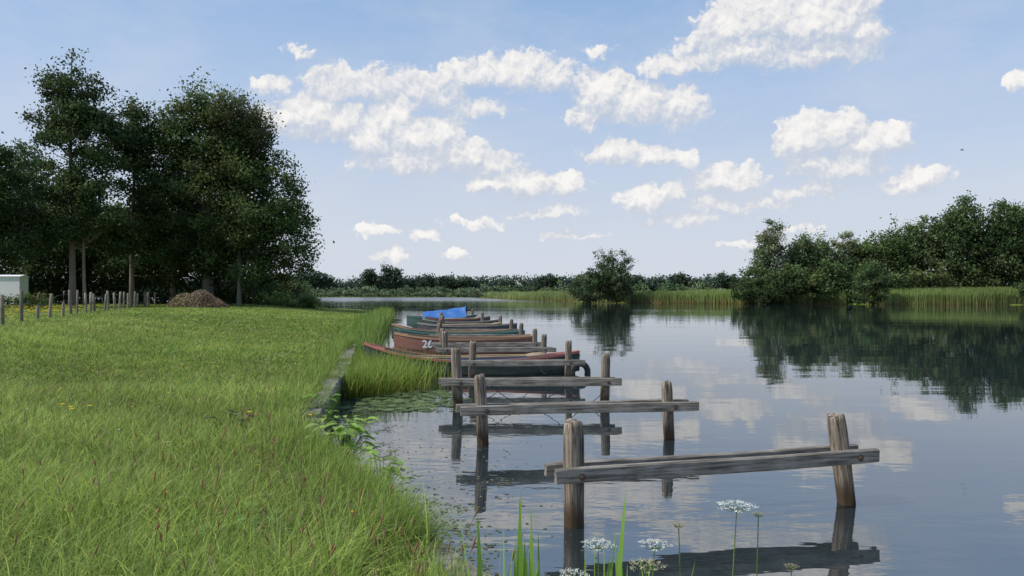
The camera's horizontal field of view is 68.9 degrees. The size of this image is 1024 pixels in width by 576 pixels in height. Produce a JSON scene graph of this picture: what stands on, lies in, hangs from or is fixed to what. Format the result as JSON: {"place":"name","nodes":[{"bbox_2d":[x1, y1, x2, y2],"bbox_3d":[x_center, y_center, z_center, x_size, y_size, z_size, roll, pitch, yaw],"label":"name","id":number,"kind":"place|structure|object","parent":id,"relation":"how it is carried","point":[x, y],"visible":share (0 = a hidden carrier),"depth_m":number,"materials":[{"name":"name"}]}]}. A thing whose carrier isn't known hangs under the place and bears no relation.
{"place":"outdoors","nodes":[
{"label":"outdoors","id":0,"kind":"place"},
{"bbox_2d":[0,301,508,575],"bbox_3d":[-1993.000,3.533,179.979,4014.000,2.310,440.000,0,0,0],"label":"ground","id":1,"kind":"structure","parent":0,"point":[333,404],"depth_m":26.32,"materials":[{"name":"green plant"}]},
{"bbox_2d":[0,275,29,305],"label":"white shed","id":2,"kind":"structure","parent":1,"relation":"on","point":[12,284],"depth_m":65.81,"materials":[{"name":"paint"}]},
{"bbox_2d":[0,131,64,271],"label":"alder tree","id":3,"kind":"object","parent":1,"relation":"on","point":[27,238],"visible":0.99,"depth_m":58.22,"materials":[{"name":"green plant"}]},
{"bbox_2d":[0,137,97,302],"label":"alder tree","id":4,"kind":"object","parent":1,"relation":"on","point":[30,266],"visible":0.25,"depth_m":74.33,"materials":[{"name":"green plant"}]},
{"bbox_2d":[7,47,139,306],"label":"alder tree","id":5,"kind":"object","parent":1,"relation":"on","point":[78,112],"visible":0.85,"depth_m":60.87,"materials":[{"name":"green plant"}]},
{"bbox_2d":[0,197,148,302],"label":"broadleaf tree","id":6,"kind":"object","parent":1,"relation":"on","point":[103,285],"visible":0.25,"depth_m":77.12,"materials":[{"name":"green plant"}]},
{"bbox_2d":[0,290,155,325],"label":"wooden fence","id":7,"kind":"object","parent":1,"relation":"on","point":[69,300],"visible":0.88,"depth_m":39.77,"materials":[{"name":"grey wood"}]},
{"bbox_2d":[47,124,134,306],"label":"alder tree","id":8,"kind":"object","parent":1,"relation":"on","point":[102,187],"visible":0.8,"depth_m":60.31,"materials":[{"name":"green plant"}]},
{"bbox_2d":[80,89,176,305],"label":"alder tree","id":9,"kind":"object","parent":1,"relation":"on","point":[126,243],"visible":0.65,"depth_m":65.73,"materials":[{"name":"green plant"}]},
{"bbox_2d":[4,273,318,307],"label":"understory shrubs","id":10,"kind":"object","parent":1,"relation":"on","point":[43,301],"visible":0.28,"depth_m":78.20,"materials":[{"name":"green plant"}]},
{"bbox_2d":[85,193,267,301],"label":"broadleaf tree","id":11,"kind":"object","parent":1,"relation":"on","point":[160,273],"visible":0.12,"depth_m":74.08,"materials":[{"name":"green plant"}]},
{"bbox_2d":[6,304,352,511],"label":"wildflowers","id":12,"kind":"object","parent":1,"relation":"on","point":[120,325],"visible":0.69,"depth_m":34.98,"materials":[{"name":"yellow plant"}]},
{"bbox_2d":[165,288,229,307],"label":"hay pile","id":13,"kind":"object","parent":1,"relation":"on","point":[199,298],"visible":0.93,"depth_m":59.14,"materials":[{"name":"brown plant"}]},
{"bbox_2d":[203,408,243,428],"bbox_3d":[-3.561,1.674,9.367,0.499,0.290,0.555,0,0,0],"label":"dock plant","id":14,"kind":"object","parent":1,"relation":"on","point":[229,411],"visible":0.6,"depth_m":9.33,"materials":[{"name":"green plant"}]},
{"bbox_2d":[123,66,334,297],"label":"broadleaf tree","id":15,"kind":"object","parent":1,"relation":"on","point":[202,165],"visible":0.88,"depth_m":66.04,"materials":[{"name":"green plant"}]},
{"bbox_2d":[187,501,291,552],"bbox_3d":[-1.942,1.694,5.282,0.731,0.195,0.753,0,-1,-40],"label":"dock plant","id":16,"kind":"object","parent":1,"relation":"on","point":[255,519],"visible":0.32,"depth_m":5.21,"materials":[{"name":"green plant"}]},
{"bbox_2d":[200,84,285,305],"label":"tree","id":17,"kind":"object","parent":1,"relation":"on","point":[260,131],"visible":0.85,"depth_m":65.67,"materials":[{"name":"green plant"}]},
{"bbox_2d":[243,410,261,423],"bbox_3d":[-3.310,1.676,9.432,0.224,0.285,0.242,0,-1,-42],"label":"dock plant","id":18,"kind":"object","parent":1,"relation":"on","point":[249,414],"visible":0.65,"depth_m":9.42,"materials":[{"name":"green plant"}]},
{"bbox_2d":[0,312,511,575],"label":"tall bank grass","id":19,"kind":"structure","parent":1,"relation":"on","point":[333,350],"depth_m":6.20,"materials":[{"name":"green plant"}]},
{"bbox_2d":[0,360,533,575],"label":"grass seed heads","id":20,"kind":"object","parent":1,"relation":"on","point":[310,541],"depth_m":5.12,"materials":[{"name":"green plant"}]},
{"bbox_2d":[220,270,325,308],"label":"waterside shrubs","id":21,"kind":"object","parent":1,"relation":"on","point":[309,301],"visible":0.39,"depth_m":73.91,"materials":[{"name":"green plant"}]},
{"bbox_2d":[298,391,339,411],"bbox_3d":[-2.999,1.727,11.251,0.704,0.313,0.522,0,0,-34],"label":"dock plant","id":22,"kind":"object","parent":1,"relation":"on","point":[313,395],"visible":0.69,"depth_m":11.23,"materials":[{"name":"green plant"}]},
{"bbox_2d":[307,410,339,429],"bbox_3d":[-2.528,1.783,9.985,0.438,0.283,0.545,0,0,0],"label":"leafy bank plant","id":23,"kind":"object","parent":1,"relation":"on","point":[324,416],"visible":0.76,"depth_m":9.99,"materials":[{"name":"green plant"}]},
{"bbox_2d":[305,415,381,460],"bbox_3d":[-1.879,1.656,8.172,0.923,0.472,0.923,0,0,0],"label":"leafy bank plant","id":24,"kind":"object","parent":1,"relation":"on","point":[342,431],"visible":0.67,"depth_m":8.14,"materials":[{"name":"green leaf"}]},
{"bbox_2d":[358,450,414,493],"bbox_3d":[-1.279,1.820,7.351,0.643,0.371,0.647,0,0,0],"label":"leafy bank plant","id":25,"kind":"object","parent":1,"relation":"on","point":[390,467],"visible":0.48,"depth_m":7.31,"materials":[{"name":"green plant"}]},
{"bbox_2d":[302,336,490,575],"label":"bank edging","id":26,"kind":"object","parent":1,"relation":"on","point":[336,388],"visible":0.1,"depth_m":10.63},
{"bbox_2d":[560,567,589,575],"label":"wild carrot","id":27,"kind":"object","parent":1,"relation":"on","point":[574,574],"visible":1,"depth_m":2.54,"materials":[{"name":"white plant"}]},
{"bbox_2d":[582,537,616,575],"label":"wild carrot","id":28,"kind":"object","parent":1,"relation":"on","point":[600,541],"visible":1,"depth_m":2.61,"materials":[{"name":"white plant"}]},
{"bbox_2d":[410,488,796,575],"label":"iris leaves","id":29,"kind":"object","parent":1,"relation":"on","point":[520,567],"visible":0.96,"depth_m":2.73,"materials":[{"name":"green plant"}]},
{"bbox_2d":[629,557,664,575],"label":"wild carrot","id":30,"kind":"object","parent":1,"relation":"on","point":[645,565],"visible":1,"depth_m":2.53,"materials":[{"name":"beige plant"}]},
{"bbox_2d":[638,538,672,575],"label":"wild carrot","id":31,"kind":"object","parent":1,"relation":"on","point":[655,544],"visible":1,"depth_m":2.62,"materials":[{"name":"white plant"}]},
{"bbox_2d":[671,522,687,575],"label":"wild carrot","id":32,"kind":"object","parent":1,"relation":"on","point":[680,525],"visible":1,"depth_m":2.66,"materials":[{"name":"green plant"}]},
{"bbox_2d":[715,499,758,575],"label":"wild carrot","id":33,"kind":"object","parent":1,"relation":"on","point":[732,507],"visible":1,"depth_m":2.74,"materials":[{"name":"white flower petals"},{"name":"green plant stems"}]},
{"bbox_2d":[752,511,766,575],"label":"wild carrot","id":34,"kind":"object","parent":1,"relation":"on","point":[756,515],"visible":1,"depth_m":2.79,"materials":[{"name":"green plant"}]},
{"bbox_2d":[784,563,799,575],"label":"wild carrot","id":35,"kind":"object","parent":1,"relation":"on","point":[791,567],"visible":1,"depth_m":2.57,"materials":[{"name":"beige plant"}]},
{"bbox_2d":[0,0,1023,290],"label":"sky","id":36,"kind":"structure","parent":0,"point":[491,138],"materials":[{"name":"blue"}]},
{"bbox_2d":[57,297,1023,575],"bbox_3d":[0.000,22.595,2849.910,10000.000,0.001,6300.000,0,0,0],"label":"water","id":37,"kind":"structure","parent":0,"point":[927,401],"depth_m":11.39,"materials":[{"name":"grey liquid"}]},
{"bbox_2d":[323,305,451,398],"bbox_3d":[-7.157,1.835,38.813,4.167,1.387,47.732,0,0,-11],"label":"reed clump","id":38,"kind":"object","parent":37,"relation":"in","point":[369,377],"visible":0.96,"depth_m":17.68,"materials":[{"name":"green plant"}]},
{"bbox_2d":[340,390,470,411],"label":"lily pads","id":39,"kind":"object","parent":37,"relation":"on","point":[403,406],"visible":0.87,"depth_m":14.97,"materials":[{"name":"green plant"}]},
{"bbox_2d":[407,306,476,327],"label":"rowing boat","id":40,"kind":"object","parent":37,"relation":"on","point":[460,312],"visible":0.5,"depth_m":47.90,"materials":[{"name":"blue"}]},
{"bbox_2d":[392,324,509,338],"bbox_3d":[-2.700,2.076,32.886,5.200,1.018,1.060,0,0,1],"label":"rowing boat","id":41,"kind":"object","parent":37,"relation":"on","point":[399,326],"visible":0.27,"depth_m":33.10,"materials":[{"name":"orange wood"}]},
{"bbox_2d":[425,316,489,320],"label":"rowing boat","id":42,"kind":"object","parent":37,"relation":"on","point":[464,319],"visible":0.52,"depth_m":44.48,"materials":[{"name":"green wood"}]},
{"bbox_2d":[393,327,524,341],"bbox_3d":[-2.225,2.117,31.586,5.550,0.918,1.300,0,0,-2],"label":"rowing boat","id":43,"kind":"object","parent":37,"relation":"on","point":[407,331],"visible":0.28,"depth_m":31.42,"materials":[{"name":"brown wood"}]},
{"bbox_2d":[422,318,498,324],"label":"rowing boat","id":44,"kind":"object","parent":37,"relation":"on","point":[451,322],"visible":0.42,"depth_m":40.40,"materials":[{"name":"teal wood"}]},
{"bbox_2d":[439,312,483,320],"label":"mooring frame","id":45,"kind":"object","parent":37,"relation":"in","point":[482,315],"visible":0.18,"depth_m":42.91,"materials":[{"name":"grey wood"}]},
{"bbox_2d":[394,332,532,354],"bbox_3d":[-1.690,2.081,27.286,5.220,0.928,1.420,0,0,0],"label":"rowing boat","id":46,"kind":"object","parent":37,"relation":"on","point":[404,341],"visible":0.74,"depth_m":26.82,"materials":[{"name":"red wood"}]},
{"bbox_2d":[327,401,600,575],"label":"floating weed","id":47,"kind":"object","parent":37,"relation":"on","point":[456,532],"visible":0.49,"depth_m":7.84,"materials":[{"name":"green plant"}]},
{"bbox_2d":[417,322,516,329],"bbox_3d":[-2.175,2.141,36.386,4.850,0.938,1.300,0,0,-2],"label":"rowing boat","id":48,"kind":"object","parent":37,"relation":"on","point":[495,325],"visible":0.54,"depth_m":36.01,"materials":[{"name":"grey wood"}]},
{"bbox_2d":[441,315,501,323],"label":"mooring frame","id":49,"kind":"object","parent":37,"relation":"in","point":[499,320],"visible":0.23,"depth_m":38.41,"materials":[{"name":"brown wood"}]},
{"bbox_2d":[432,319,518,330],"bbox_3d":[-1.690,2.235,34.220,3.979,1.626,0.367,0,0,-2],"label":"mooring frame","id":50,"kind":"object","parent":37,"relation":"in","point":[510,325],"visible":0.27,"depth_m":34.09,"materials":[{"name":"grey wood"}]},
{"bbox_2d":[364,342,590,375],"bbox_3d":[-0.960,2.057,20.486,6.180,1.136,1.300,0,0,0],"label":"rowing boat","id":51,"kind":"object","parent":37,"relation":"on","point":[509,370],"visible":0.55,"depth_m":20.09,"materials":[{"name":"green wood"}]},
{"bbox_2d":[429,323,530,336],"bbox_3d":[-1.264,2.201,29.673,4.026,1.630,0.369,0,0,-4],"label":"mooring frame","id":52,"kind":"object","parent":37,"relation":"in","point":[439,326],"visible":0.29,"depth_m":29.60,"materials":[{"name":"grey wood"}]},
{"bbox_2d":[430,328,540,354],"bbox_3d":[-0.839,2.171,25.370,3.878,1.629,0.359,0,0,-4],"label":"mooring frame","id":53,"kind":"object","parent":37,"relation":"in","point":[534,343],"visible":0.51,"depth_m":25.27,"materials":[{"name":"grey wood"}]},
{"bbox_2d":[435,331,555,354],"bbox_3d":[-0.500,2.126,22.522,3.659,1.676,0.367,0,0,-2],"label":"mooring frame","id":54,"kind":"object","parent":37,"relation":"in","point":[445,349],"visible":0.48,"depth_m":22.41,"materials":[{"name":"grey wood"}]},
{"bbox_2d":[404,347,603,402],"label":"mooring ropes","id":55,"kind":"object","parent":54,"relation":"attached to","point":[500,388],"visible":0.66,"depth_m":14.47,"materials":[{"name":"fabric"}]},
{"bbox_2d":[461,340,584,377],"bbox_3d":[0.246,2.120,18.577,3.145,1.633,0.361,0,0,-5],"label":"mooring frame","id":56,"kind":"object","parent":37,"relation":"in","point":[567,362],"visible":0.66,"depth_m":18.46,"materials":[{"name":"grey wood"}]},
{"bbox_2d":[439,347,621,406],"bbox_3d":[0.350,2.036,14.620,3.577,1.746,0.377,0,0,-2],"label":"mooring frame","id":57,"kind":"object","parent":37,"relation":"in","point":[605,381],"visible":0.73,"depth_m":14.50,"materials":[{"name":"grey wood"}]},
{"bbox_2d":[456,373,698,445],"bbox_3d":[0.992,2.069,11.077,3.626,1.630,0.365,0,0,-8],"label":"mooring frame","id":58,"kind":"object","parent":37,"relation":"in","point":[481,409],"visible":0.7,"depth_m":10.95,"materials":[{"name":"grey wood"}]},
{"bbox_2d":[544,413,879,528],"bbox_3d":[2.063,2.055,7.443,3.529,1.618,0.386,0,0,-15],"label":"mooring frame","id":59,"kind":"object","parent":37,"relation":"in","point":[573,471],"visible":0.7,"depth_m":7.30,"materials":[{"name":"grey wood"}]},
{"bbox_2d":[484,285,1023,304],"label":"reed bed","id":60,"kind":"object","parent":37,"relation":"on","point":[991,295],"visible":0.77,"depth_m":150.31,"materials":[{"name":"green plant"}]},
{"bbox_2d":[247,295,1021,304],"bbox_3d":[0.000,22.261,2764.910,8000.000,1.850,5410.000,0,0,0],"label":"opposite bank","id":61,"kind":"structure","parent":0,"point":[636,302],"depth_m":196.42,"materials":[{"name":"green plant"}]},
{"bbox_2d":[34,279,716,297],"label":"distant shrubs","id":62,"kind":"object","parent":61,"relation":"on","point":[422,291],"visible":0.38,"depth_m":440.56,"materials":[{"name":"green plant"}]},
{"bbox_2d":[49,261,836,294],"bbox_3d":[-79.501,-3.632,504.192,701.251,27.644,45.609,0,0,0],"label":"distant trees","id":63,"kind":"object","parent":61,"relation":"on","point":[370,277],"visible":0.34,"depth_m":490.43,"materials":[{"name":"green plant"}]},
{"bbox_2d":[562,253,635,302],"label":"willow tree","id":64,"kind":"object","parent":61,"relation":"on","point":[612,286],"visible":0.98,"depth_m":165.89,"materials":[{"name":"green plant"}]},
{"bbox_2d":[592,247,634,301],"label":"willow tree","id":65,"kind":"object","parent":61,"relation":"on","point":[611,259],"visible":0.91,"depth_m":167.45,"materials":[{"name":"green plant"}]},
{"bbox_2d":[745,218,791,280],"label":"willow tree","id":66,"kind":"object","parent":61,"relation":"on","point":[769,246],"visible":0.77,"depth_m":154.00,"materials":[{"name":"green plant"}]},
{"bbox_2d":[782,228,824,280],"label":"willow tree","id":67,"kind":"object","parent":61,"relation":"on","point":[798,250],"visible":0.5,"depth_m":155.74,"materials":[{"name":"green plant"}]},
{"bbox_2d":[802,229,840,287],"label":"birch tree","id":68,"kind":"object","parent":61,"relation":"on","point":[822,253],"visible":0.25,"depth_m":156.65,"materials":[{"name":"green plant"}]},
{"bbox_2d":[827,230,864,290],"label":"birch tree","id":69,"kind":"object","parent":61,"relation":"on","point":[848,248],"visible":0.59,"depth_m":156.75,"materials":[{"name":"green plant"}]},
{"bbox_2d":[844,230,896,276],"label":"broadleaf tree","id":70,"kind":"object","parent":61,"relation":"on","point":[868,249],"visible":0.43,"depth_m":155.64,"materials":[{"name":"green plant"}]},
{"bbox_2d":[728,256,1023,304],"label":"waterside shrubs","id":71,"kind":"object","parent":61,"relation":"on","point":[774,287],"visible":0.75,"depth_m":150.02,"materials":[{"name":"green plant"}]},
{"bbox_2d":[868,213,922,286],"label":"broadleaf tree","id":72,"kind":"object","parent":61,"relation":"on","point":[896,252],"visible":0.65,"depth_m":154.29,"materials":[{"name":"green plant"}]},
{"bbox_2d":[899,214,948,288],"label":"willow tree","id":73,"kind":"object","parent":61,"relation":"on","point":[923,238],"visible":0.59,"depth_m":154.10,"materials":[{"name":"green plant"}]},
{"bbox_2d":[915,190,999,287],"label":"broadleaf tree","id":74,"kind":"object","parent":61,"relation":"on","point":[959,234],"visible":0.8,"depth_m":151.53,"materials":[{"name":"green plant"}]},
{"bbox_2d":[966,197,1023,288],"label":"broadleaf tree","id":75,"kind":"object","parent":61,"relation":"on","point":[997,235],"visible":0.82,"depth_m":149.76,"materials":[{"name":"green plant"}]},
{"bbox_2d":[996,201,1023,281],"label":"broadleaf tree","id":76,"kind":"object","parent":61,"relation":"on","point":[1020,233],"visible":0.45,"depth_m":149.37,"materials":[{"name":"green plant"}]}
]}

